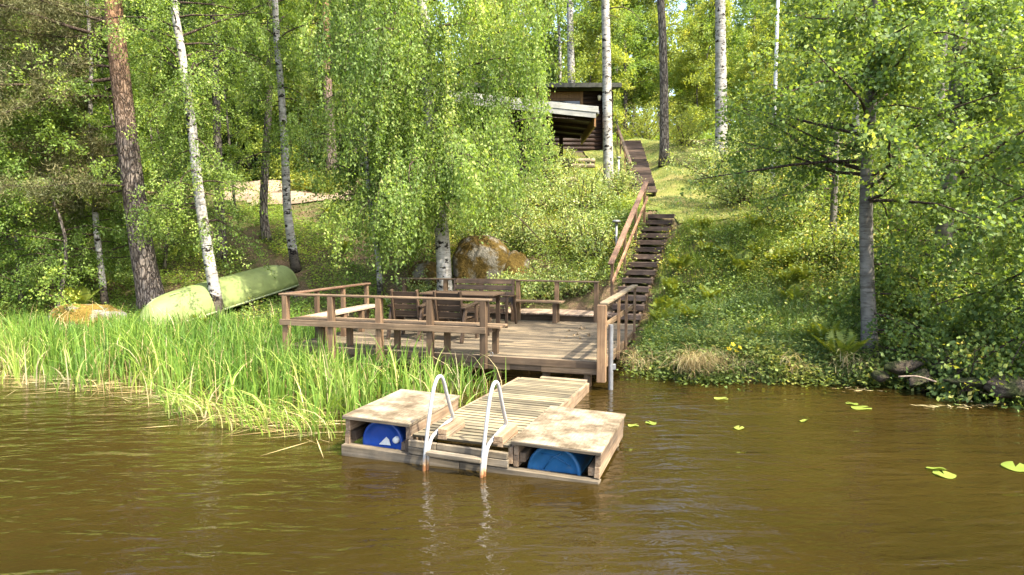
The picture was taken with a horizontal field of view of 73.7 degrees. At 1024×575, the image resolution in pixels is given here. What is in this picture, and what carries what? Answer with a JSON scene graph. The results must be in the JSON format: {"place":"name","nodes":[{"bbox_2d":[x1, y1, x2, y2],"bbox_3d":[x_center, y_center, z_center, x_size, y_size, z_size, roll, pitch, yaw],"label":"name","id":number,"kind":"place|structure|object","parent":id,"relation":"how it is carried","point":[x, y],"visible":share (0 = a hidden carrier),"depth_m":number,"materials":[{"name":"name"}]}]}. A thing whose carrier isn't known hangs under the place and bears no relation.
{"place":"outdoors","nodes":[
{"label":"outdoors","id":0,"kind":"place"},
{"bbox_2d":[224,180,350,205],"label":"gravel path","id":1,"kind":"structure","parent":0,"point":[277,194],"depth_m":27.04,"materials":[{"name":"gravel"}]},
{"bbox_2d":[0,348,1023,574],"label":"water","id":2,"kind":"structure","parent":0,"point":[694,481],"depth_m":6.00,"materials":[{"name":"liquid"}]},
{"bbox_2d":[0,367,345,457],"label":"reed straw","id":3,"kind":"object","parent":2,"relation":"in","point":[293,433],"visible":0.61,"depth_m":9.19,"materials":[{"name":"plant"}]},
{"bbox_2d":[102,378,345,440],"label":"bent reeds","id":4,"kind":"object","parent":2,"relation":"on","point":[190,402],"visible":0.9,"depth_m":8.09,"materials":[{"name":"plant"}]},
{"bbox_2d":[0,297,505,435],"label":"reeds","id":5,"kind":"object","parent":2,"relation":"in","point":[255,343],"visible":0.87,"depth_m":10.60,"materials":[{"name":"plant"}]},
{"bbox_2d":[363,423,405,449],"bbox_3d":[-1.212,1.578,7.498,0.479,0.479,0.892,1,4,18],"label":"plastic barrel","id":6,"kind":"object","parent":2,"relation":"in","point":[385,435],"visible":0.43,"depth_m":7.11,"materials":[{"name":"plastic"}]},
{"bbox_2d":[341,389,625,483],"bbox_3d":[-0.253,1.549,7.307,2.703,0.422,1.483,3,5,18],"label":"floating pontoon","id":7,"kind":"object","parent":2,"relation":"on","point":[598,435],"visible":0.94,"depth_m":6.87,"materials":[{"name":"brown wood"}]},
{"bbox_2d":[422,374,507,477],"bbox_3d":[-0.463,1.708,6.687,0.704,1.694,0.542,3,5,18],"label":"swim ladder","id":8,"kind":"object","parent":7,"relation":"attached to","point":[428,453],"visible":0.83,"depth_m":6.56,"materials":[{"name":"metal"}]},
{"bbox_2d":[409,376,588,463],"bbox_3d":[0.061,1.506,8.454,1.095,0.307,3.761,2,5,18],"label":"gangway","id":9,"kind":"object","parent":2,"relation":"on","point":[527,401],"visible":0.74,"depth_m":8.28,"materials":[{"name":"brown wood"}]},
{"bbox_2d":[527,448,593,475],"bbox_3d":[0.531,1.740,6.946,0.540,0.541,0.884,1,4,18],"label":"plastic barrel","id":10,"kind":"object","parent":2,"relation":"in","point":[558,461],"visible":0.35,"depth_m":6.56,"materials":[{"name":"plastic"}]},
{"bbox_2d":[608,324,615,389],"bbox_3d":[1.474,1.526,10.118,0.113,1.967,0.076,0,4,0],"label":"mooring pole","id":11,"kind":"object","parent":2,"relation":"in","point":[611,366],"visible":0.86,"depth_m":10.05,"materials":[{"name":"metal"}]},
{"bbox_2d":[0,139,1023,382],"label":"ground","id":12,"kind":"structure","parent":0,"point":[584,302],"depth_m":18.84,"materials":[{"name":"plant"}]},
{"bbox_2d":[0,31,65,295],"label":"sapling","id":13,"kind":"object","parent":12,"relation":"on","point":[11,225],"visible":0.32,"depth_m":16.23,"materials":[{"name":"green plant"}]},
{"bbox_2d":[0,31,112,305],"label":"sapling","id":14,"kind":"object","parent":12,"relation":"on","point":[15,223],"visible":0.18,"depth_m":17.32,"materials":[{"name":"green plant"}]},
{"bbox_2d":[0,67,129,326],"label":"sapling","id":15,"kind":"object","parent":12,"relation":"on","point":[60,299],"visible":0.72,"depth_m":16.10,"materials":[{"name":"green plant"}]},
{"bbox_2d":[0,0,164,312],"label":"pine tree","id":16,"kind":"object","parent":12,"relation":"on","point":[147,280],"visible":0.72,"depth_m":16.26,"materials":[{"name":"green plant"}]},
{"bbox_2d":[24,40,145,177],"bbox_3d":[-16.928,-6.516,27.103,4.784,6.860,3.963,-3,5,-31],"label":"young tree","id":17,"kind":"object","parent":12,"relation":"on","point":[105,116],"visible":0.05,"depth_m":27.08,"materials":[{"name":"green plant"}]},
{"bbox_2d":[48,304,126,328],"bbox_3d":[-9.623,0.691,15.573,1.656,0.682,0.919,-2,5,-24],"label":"boulder","id":18,"kind":"object","parent":12,"relation":"on","point":[96,310],"visible":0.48,"depth_m":15.27,"materials":[{"name":"stone"}]},
{"bbox_2d":[0,0,183,304],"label":"birch tree","id":19,"kind":"object","parent":12,"relation":"on","point":[117,219],"visible":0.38,"depth_m":16.99,"materials":[{"name":"green plant"}]},
{"bbox_2d":[11,0,174,282],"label":"sapling","id":20,"kind":"object","parent":12,"relation":"on","point":[112,130],"visible":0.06,"depth_m":18.73,"materials":[{"name":"green plant"}]},
{"bbox_2d":[36,0,209,240],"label":"sapling","id":21,"kind":"object","parent":12,"relation":"on","point":[100,117],"visible":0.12,"depth_m":21.78,"materials":[{"name":"green plant"}]},
{"bbox_2d":[100,18,204,187],"bbox_3d":[-16.466,-8.358,31.119,4.775,8.266,5.765,-1,4,-10],"label":"young tree","id":22,"kind":"object","parent":12,"relation":"on","point":[145,98],"visible":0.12,"depth_m":31.15,"materials":[{"name":"green plant"}]},
{"bbox_2d":[45,0,278,320],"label":"birch tree","id":23,"kind":"object","parent":12,"relation":"on","point":[195,158],"visible":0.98,"depth_m":15.59,"materials":[{"name":"green plant"}]},
{"bbox_2d":[104,11,230,273],"bbox_3d":[-9.979,-4.015,19.267,3.299,7.357,4.003,-4,6,-41],"label":"sapling","id":24,"kind":"object","parent":12,"relation":"on","point":[171,61],"visible":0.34,"depth_m":19.04,"materials":[{"name":"green plant"}]},
{"bbox_2d":[1,204,413,324],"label":"leaf litter","id":25,"kind":"object","parent":12,"relation":"on","point":[253,262],"visible":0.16,"depth_m":20.14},
{"bbox_2d":[160,0,256,179],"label":"spruce tree","id":26,"kind":"object","parent":12,"relation":"on","point":[185,19],"visible":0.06,"depth_m":36.12,"materials":[{"name":"green plant"}]},
{"bbox_2d":[163,0,268,261],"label":"alder tree","id":27,"kind":"object","parent":12,"relation":"on","point":[216,136],"visible":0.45,"depth_m":19.91,"materials":[{"name":"green plant"}]},
{"bbox_2d":[140,265,298,327],"bbox_3d":[-7.147,0.126,16.991,1.428,0.779,5.068,-11,8,24],"label":"rowing boat","id":28,"kind":"object","parent":12,"relation":"on","point":[238,289],"visible":0.81,"depth_m":16.35,"materials":[{"name":"green paint"}]},
{"bbox_2d":[164,0,279,212],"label":"sapling","id":29,"kind":"object","parent":12,"relation":"on","point":[230,150],"visible":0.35,"depth_m":23.34,"materials":[{"name":"green plant"}]},
{"bbox_2d":[184,0,299,180],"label":"aspen tree","id":30,"kind":"object","parent":12,"relation":"on","point":[250,151],"visible":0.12,"depth_m":35.93,"materials":[{"name":"green plant"}]},
{"bbox_2d":[186,1,298,176],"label":"spruce tree","id":31,"kind":"object","parent":12,"relation":"on","point":[238,145],"visible":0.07,"depth_m":37.72,"materials":[{"name":"green plant"}]},
{"bbox_2d":[233,0,312,172],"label":"birch tree","id":32,"kind":"object","parent":12,"relation":"on","point":[287,92],"visible":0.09,"depth_m":34.82,"materials":[{"name":"green plant"}]},
{"bbox_2d":[209,0,357,272],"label":"birch tree","id":33,"kind":"object","parent":12,"relation":"on","point":[279,50],"visible":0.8,"depth_m":19.28,"materials":[{"name":"green plant"}]},
{"bbox_2d":[228,0,339,241],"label":"alder tree","id":34,"kind":"object","parent":12,"relation":"on","point":[264,223],"visible":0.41,"depth_m":21.13,"materials":[{"name":"green plant"}]},
{"bbox_2d":[243,0,347,180],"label":"young tree","id":35,"kind":"object","parent":12,"relation":"on","point":[300,120],"visible":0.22,"depth_m":34.23,"materials":[{"name":"green plant"}]},
{"bbox_2d":[322,0,337,179],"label":"pine tree","id":36,"kind":"object","parent":12,"relation":"on","point":[329,81],"visible":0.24,"depth_m":33.27,"materials":[{"name":"brown plant"}]},
{"bbox_2d":[300,0,396,175],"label":"spruce tree","id":37,"kind":"object","parent":12,"relation":"on","point":[339,144],"visible":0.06,"depth_m":33.92,"materials":[{"name":"green plant"}]},
{"bbox_2d":[288,0,420,295],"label":"birch tree","id":38,"kind":"object","parent":12,"relation":"on","point":[379,290],"visible":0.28,"depth_m":16.90,"materials":[{"name":"green plant"}]},
{"bbox_2d":[408,261,436,291],"bbox_3d":[-2.034,0.002,17.178,1.050,1.361,0.907,-2,4,-22],"label":"boulder","id":39,"kind":"object","parent":12,"relation":"on","point":[422,266],"visible":0.2,"depth_m":16.85,"materials":[{"name":"stone"}]},
{"bbox_2d":[281,0,588,311],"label":"weeping birch","id":40,"kind":"object","parent":12,"relation":"on","point":[431,173],"visible":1,"depth_m":15.21,"materials":[{"name":"green plant"}]},
{"bbox_2d":[278,277,637,386],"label":"timber deck","id":41,"kind":"structure","parent":12,"relation":"on","point":[533,345],"depth_m":11.36,"materials":[{"name":"brown wood"}]},
{"bbox_2d":[386,289,425,339],"bbox_3d":[-1.877,0.472,12.626,0.685,0.920,0.752,1,4,15],"label":"garden armchair","id":42,"kind":"object","parent":41,"relation":"on","point":[414,309],"visible":0.73,"depth_m":12.40,"materials":[{"name":"brown wood"}]},
{"bbox_2d":[433,290,479,342],"bbox_3d":[-1.043,0.495,12.309,0.685,0.920,0.752,2,4,21],"label":"garden armchair","id":43,"kind":"object","parent":41,"relation":"on","point":[459,313],"visible":0.85,"depth_m":12.10,"materials":[{"name":"brown wood"}]},
{"bbox_2d":[419,290,504,335],"bbox_3d":[-0.980,0.485,13.319,1.560,0.770,0.717,1,4,17],"label":"garden table","id":44,"kind":"object","parent":41,"relation":"on","point":[474,294],"visible":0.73,"depth_m":13.18,"materials":[{"name":"brown wood"}]},
{"bbox_2d":[440,278,517,327],"bbox_3d":[-0.698,0.312,14.482,1.525,0.966,0.768,1,4,17],"label":"garden bench","id":45,"kind":"object","parent":41,"relation":"on","point":[506,299],"visible":0.64,"depth_m":14.58,"materials":[{"name":"brown wood"}]},
{"bbox_2d":[452,235,509,290],"bbox_3d":[-0.686,-0.298,17.676,1.558,2.124,1.073,0,4,5],"label":"boulder","id":46,"kind":"object","parent":12,"relation":"on","point":[473,257],"visible":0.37,"depth_m":17.21,"materials":[{"name":"stone"}]},
{"bbox_2d":[448,212,523,249],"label":"leafy shrub","id":47,"kind":"object","parent":12,"relation":"on","point":[463,234],"visible":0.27,"depth_m":18.36,"materials":[{"name":"green plant"}]},
{"bbox_2d":[401,87,598,193],"bbox_3d":[-0.450,-4.529,24.410,6.600,4.362,4.450,0,4,0],"label":"sauna cabin","id":48,"kind":"object","parent":12,"relation":"on","point":[582,123],"visible":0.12,"depth_m":23.27,"materials":[{"name":"wood"}]},
{"bbox_2d":[0,125,1022,331],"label":"forest undergrowth","id":49,"kind":"object","parent":12,"relation":"on","point":[257,222],"visible":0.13,"depth_m":19.39,"materials":[{"name":"green plant"}]},
{"bbox_2d":[468,188,559,255],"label":"leafy shrub","id":50,"kind":"object","parent":12,"relation":"on","point":[524,236],"visible":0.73,"depth_m":18.22,"materials":[{"name":"green plant"}]},
{"bbox_2d":[503,250,529,279],"bbox_3d":[0.042,-0.080,17.509,0.676,1.766,0.621,3,5,33],"label":"boulder","id":51,"kind":"object","parent":12,"relation":"on","point":[516,260],"visible":0.3,"depth_m":17.30,"materials":[{"name":"stone"}]},
{"bbox_2d":[438,69,621,151],"bbox_3d":[0.525,-8.528,34.977,9.150,5.200,6.590,0,4,0],"label":"log cabin","id":52,"kind":"object","parent":12,"relation":"on","point":[590,94],"visible":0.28,"depth_m":32.50,"materials":[{"name":"brown wood"}]},
{"bbox_2d":[533,92,582,104],"bbox_3d":[2.160,-8.443,32.441,2.420,1.700,0.060,0,4,0],"label":"window","id":53,"kind":"structure","parent":52,"relation":"in","point":[564,97],"depth_m":32.39,"materials":[{"name":"brown wood"}]},
{"bbox_2d":[495,261,568,306],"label":"leafy shrub","id":54,"kind":"object","parent":12,"relation":"on","point":[531,289],"visible":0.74,"depth_m":16.62,"materials":[{"name":"green plant"}]},
{"bbox_2d":[467,308,611,322],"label":"boardwalk","id":55,"kind":"structure","parent":12,"relation":"on","point":[566,315],"depth_m":15.57,"materials":[{"name":"brown wood"}]},
{"bbox_2d":[515,161,581,215],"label":"leafy shrub","id":56,"kind":"object","parent":12,"relation":"on","point":[545,194],"visible":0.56,"depth_m":20.41,"materials":[{"name":"green plant"}]},
{"bbox_2d":[514,0,587,82],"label":"birch tree","id":57,"kind":"object","parent":12,"relation":"on","point":[556,76],"visible":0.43,"depth_m":43.33,"materials":[{"name":"green plant"}]},
{"bbox_2d":[531,144,589,195],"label":"leafy shrub","id":58,"kind":"object","parent":12,"relation":"on","point":[554,170],"visible":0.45,"depth_m":21.98,"materials":[{"name":"green plant"}]},
{"bbox_2d":[514,177,616,249],"bbox_3d":[1.486,-1.818,18.557,3.442,2.168,2.618,0,4,5],"label":"leafy shrub","id":59,"kind":"object","parent":12,"relation":"on","point":[566,219],"visible":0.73,"depth_m":18.50,"materials":[{"name":"green plant"}]},
{"bbox_2d":[567,0,575,82],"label":"birch tree","id":60,"kind":"object","parent":12,"relation":"on","point":[570,58],"visible":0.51,"depth_m":39.92,"materials":[{"name":"white plant"}]},
{"bbox_2d":[535,256,610,299],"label":"leafy shrub","id":61,"kind":"object","parent":12,"relation":"on","point":[570,287],"visible":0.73,"depth_m":16.69,"materials":[{"name":"green plant"}]},
{"bbox_2d":[548,158,628,218],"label":"leafy shrub","id":62,"kind":"object","parent":12,"relation":"on","point":[595,188],"visible":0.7,"depth_m":20.48,"materials":[{"name":"green plant"}]},
{"bbox_2d":[545,196,640,265],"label":"leafy shrub","id":63,"kind":"object","parent":12,"relation":"on","point":[594,239],"visible":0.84,"depth_m":17.63,"materials":[{"name":"green plant"}]},
{"bbox_2d":[559,0,634,123],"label":"young tree","id":64,"kind":"object","parent":12,"relation":"on","point":[583,47],"visible":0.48,"depth_m":40.05,"materials":[{"name":"green plant"}]},
{"bbox_2d":[565,0,655,189],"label":"birch tree","id":65,"kind":"object","parent":12,"relation":"on","point":[605,16],"visible":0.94,"depth_m":22.50,"materials":[{"name":"white plant"}]},
{"bbox_2d":[583,2,641,136],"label":"birch tree","id":66,"kind":"object","parent":12,"relation":"on","point":[620,90],"visible":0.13,"depth_m":49.66,"materials":[{"name":"green plant"}]},
{"bbox_2d":[579,155,666,207],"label":"leafy shrub","id":67,"kind":"object","parent":12,"relation":"on","point":[622,186],"visible":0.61,"depth_m":21.26,"materials":[{"name":"green plant"}]},
{"bbox_2d":[574,0,685,136],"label":"aspen tree","id":68,"kind":"object","parent":12,"relation":"on","point":[639,64],"visible":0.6,"depth_m":46.79,"materials":[{"name":"green plant"}]},
{"bbox_2d":[616,125,657,195],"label":"stairs","id":69,"kind":"structure","parent":12,"relation":"on","point":[634,150],"depth_m":28.61,"materials":[{"name":"brown wood"}]},
{"bbox_2d":[259,0,1022,162],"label":"wood","id":70,"kind":"object","parent":12,"relation":"on","point":[679,49],"depth_m":68.52,"materials":[{"name":"green plant"}]},
{"bbox_2d":[608,182,674,327],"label":"stairs","id":71,"kind":"structure","parent":12,"relation":"on","point":[640,308],"depth_m":16.82,"materials":[{"name":"brown wood"}]},
{"bbox_2d":[613,90,684,139],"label":"bush","id":72,"kind":"object","parent":12,"relation":"on","point":[647,130],"visible":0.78,"depth_m":38.01,"materials":[{"name":"green plant"}]},
{"bbox_2d":[626,0,700,110],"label":"birch tree","id":73,"kind":"object","parent":12,"relation":"on","point":[650,5],"visible":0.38,"depth_m":47.62,"materials":[{"name":"green plant"}]},
{"bbox_2d":[645,90,714,150],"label":"bush","id":74,"kind":"object","parent":12,"relation":"on","point":[677,137],"visible":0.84,"depth_m":32.28,"materials":[{"name":"green plant"}]},
{"bbox_2d":[648,0,736,138],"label":"young tree","id":75,"kind":"object","parent":12,"relation":"on","point":[698,77],"visible":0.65,"depth_m":44.15,"materials":[{"name":"green plant"}]},
{"bbox_2d":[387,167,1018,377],"bbox_3d":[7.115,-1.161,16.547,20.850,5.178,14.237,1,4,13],"label":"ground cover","id":76,"kind":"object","parent":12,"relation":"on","point":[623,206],"visible":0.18,"depth_m":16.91,"materials":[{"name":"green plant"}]},
{"bbox_2d":[660,124,759,182],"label":"bush","id":77,"kind":"object","parent":12,"relation":"on","point":[703,161],"visible":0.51,"depth_m":24.63,"materials":[{"name":"green plant"}]},
{"bbox_2d":[680,0,761,115],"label":"birch tree","id":78,"kind":"object","parent":12,"relation":"on","point":[734,40],"visible":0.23,"depth_m":48.05,"materials":[{"name":"green plant"}]},
{"bbox_2d":[666,0,782,167],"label":"birch tree","id":79,"kind":"object","parent":12,"relation":"on","point":[720,50],"visible":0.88,"depth_m":26.32,"materials":[{"name":"white plant"}]},
{"bbox_2d":[683,136,788,208],"bbox_3d":[6.833,-3.273,20.057,3.475,2.526,3.553,-3,5,-31],"label":"bush","id":80,"kind":"object","parent":12,"relation":"on","point":[740,193],"visible":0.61,"depth_m":20.04,"materials":[{"name":"green plant"}]},
{"bbox_2d":[618,342,880,383],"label":"dry grass","id":81,"kind":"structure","parent":12,"relation":"on","point":[690,363],"depth_m":10.59,"materials":[{"name":"plant"}]},
{"bbox_2d":[714,4,794,132],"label":"young tree","id":82,"kind":"object","parent":12,"relation":"on","point":[755,38],"visible":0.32,"depth_m":41.24,"materials":[{"name":"green plant"}]},
{"bbox_2d":[616,324,934,391],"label":"bank herbs","id":83,"kind":"object","parent":12,"relation":"on","point":[763,344],"visible":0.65,"depth_m":10.86,"materials":[{"name":"green plant"}]},
{"bbox_2d":[649,187,904,344],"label":"tall weeds","id":84,"kind":"object","parent":12,"relation":"on","point":[721,308],"visible":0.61,"depth_m":14.32,"materials":[{"name":"green plant"}]},
{"bbox_2d":[733,171,858,236],"bbox_3d":[7.264,-1.966,17.310,2.880,2.145,3.322,1,4,7],"label":"bush","id":85,"kind":"object","parent":12,"relation":"on","point":[803,215],"visible":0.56,"depth_m":17.05,"materials":[{"name":"green plant"}]},
{"bbox_2d":[708,0,912,241],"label":"alder tree","id":86,"kind":"object","parent":12,"relation":"on","point":[787,63],"visible":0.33,"depth_m":15.29,"materials":[{"name":"green plant"}]},
{"bbox_2d":[796,315,842,345],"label":"fern","id":87,"kind":"object","parent":12,"relation":"on","point":[815,324],"visible":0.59,"depth_m":11.34,"materials":[{"name":"green plant"}]},
{"bbox_2d":[767,213,891,278],"bbox_3d":[6.886,-0.737,14.805,2.586,1.727,2.041,-1,4,-8],"label":"bush","id":88,"kind":"object","parent":12,"relation":"on","point":[841,252],"visible":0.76,"depth_m":14.52,"materials":[{"name":"green plant"}]},
{"bbox_2d":[766,0,900,156],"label":"birch tree","id":89,"kind":"object","parent":12,"relation":"on","point":[856,117],"visible":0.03,"depth_m":28.75,"materials":[{"name":"green plant"}]},
{"bbox_2d":[809,327,870,366],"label":"fern","id":90,"kind":"object","parent":12,"relation":"on","point":[840,341],"visible":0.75,"depth_m":10.81,"materials":[{"name":"green plant"}]},
{"bbox_2d":[772,136,917,223],"bbox_3d":[8.721,-2.839,18.667,3.122,3.001,4.637,-1,4,-19],"label":"bush","id":91,"kind":"object","parent":12,"relation":"on","point":[849,192],"visible":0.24,"depth_m":17.81,"materials":[{"name":"green plant"}]},
{"bbox_2d":[672,0,1023,382],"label":"alder tree","id":92,"kind":"object","parent":12,"relation":"on","point":[889,47],"visible":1,"depth_m":10.08,"materials":[{"name":"green plant"}]},
{"bbox_2d":[884,360,923,374],"bbox_3d":[5.774,1.179,10.114,0.628,0.240,0.298,0,4,0],"label":"shore rock","id":93,"kind":"object","parent":12,"relation":"on","point":[897,367],"visible":0.98,"depth_m":10.00,"materials":[{"name":"stone"}]},
{"bbox_2d":[828,230,987,327],"bbox_3d":[7.088,0.042,12.225,2.543,2.141,2.767,2,5,26],"label":"bush","id":94,"kind":"object","parent":12,"relation":"on","point":[858,281],"visible":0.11,"depth_m":11.91,"materials":[{"name":"green plant"}]},
{"bbox_2d":[810,237,1023,348],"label":"bush","id":95,"kind":"object","parent":12,"relation":"on","point":[916,286],"visible":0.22,"depth_m":11.30,"materials":[{"name":"green plant"}]},
{"bbox_2d":[825,0,1023,197],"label":"alder tree","id":96,"kind":"object","parent":12,"relation":"on","point":[941,81],"visible":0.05,"depth_m":17.15,"materials":[{"name":"green plant"}]},
{"bbox_2d":[842,160,1009,270],"bbox_3d":[9.036,-1.416,14.942,3.217,2.817,4.362,0,4,-4],"label":"bush","id":97,"kind":"object","parent":12,"relation":"on","point":[917,229],"visible":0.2,"depth_m":15.23,"materials":[{"name":"green plant"}]},
{"bbox_2d":[849,308,1023,411],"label":"bush","id":98,"kind":"object","parent":12,"relation":"on","point":[970,393],"visible":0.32,"depth_m":9.65,"materials":[{"name":"green plant"}]},
{"bbox_2d":[875,284,1018,364],"bbox_3d":[7.049,0.671,10.863,2.773,1.656,1.886,-3,5,-39],"label":"bush","id":99,"kind":"object","parent":12,"relation":"on","point":[952,325],"visible":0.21,"depth_m":10.71,"materials":[{"name":"green plant"}]},
{"bbox_2d":[876,0,1023,310],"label":"alder tree","id":100,"kind":"object","parent":12,"relation":"on","point":[999,67],"visible":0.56,"depth_m":11.18,"materials":[{"name":"green plant"}]},
{"bbox_2d":[879,238,1023,335],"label":"bush","id":101,"kind":"object","parent":12,"relation":"on","point":[967,277],"visible":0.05,"depth_m":11.13,"materials":[{"name":"green plant"}]},
{"bbox_2d":[914,98,1023,407],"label":"alder tree","id":102,"kind":"object","parent":12,"relation":"on","point":[1002,238],"visible":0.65,"depth_m":9.59,"materials":[{"name":"green plant"}]},
{"bbox_2d":[983,373,1023,397],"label":"shore rock","id":103,"kind":"object","parent":12,"relation":"on","point":[1012,388],"visible":0.92,"depth_m":9.04,"materials":[{"name":"stone"}]},
{"bbox_2d":[583,137,800,222],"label":"lawn","id":104,"kind":"structure","parent":0,"point":[676,210],"depth_m":24.81,"materials":[{"name":"plant"}]},
{"bbox_2d":[657,0,669,166],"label":"pine tree","id":105,"kind":"object","parent":104,"relation":"on","point":[664,115],"visible":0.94,"depth_m":27.84,"materials":[{"name":"grey plant"}]},
{"bbox_2d":[381,0,1021,164],"label":"sky","id":106,"kind":"structure","parent":0,"point":[682,6],"materials":[{"name":"white"}]},
{"bbox_2d":[634,211,925,357],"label":"slope grass","id":107,"kind":"structure","parent":0,"point":[713,225],"depth_m":15.40,"materials":[{"name":"plant"}]},
{"bbox_2d":[629,277,947,384],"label":"bank grass","id":108,"kind":"structure","parent":0,"point":[734,330],"depth_m":12.26,"materials":[{"name":"plant"}]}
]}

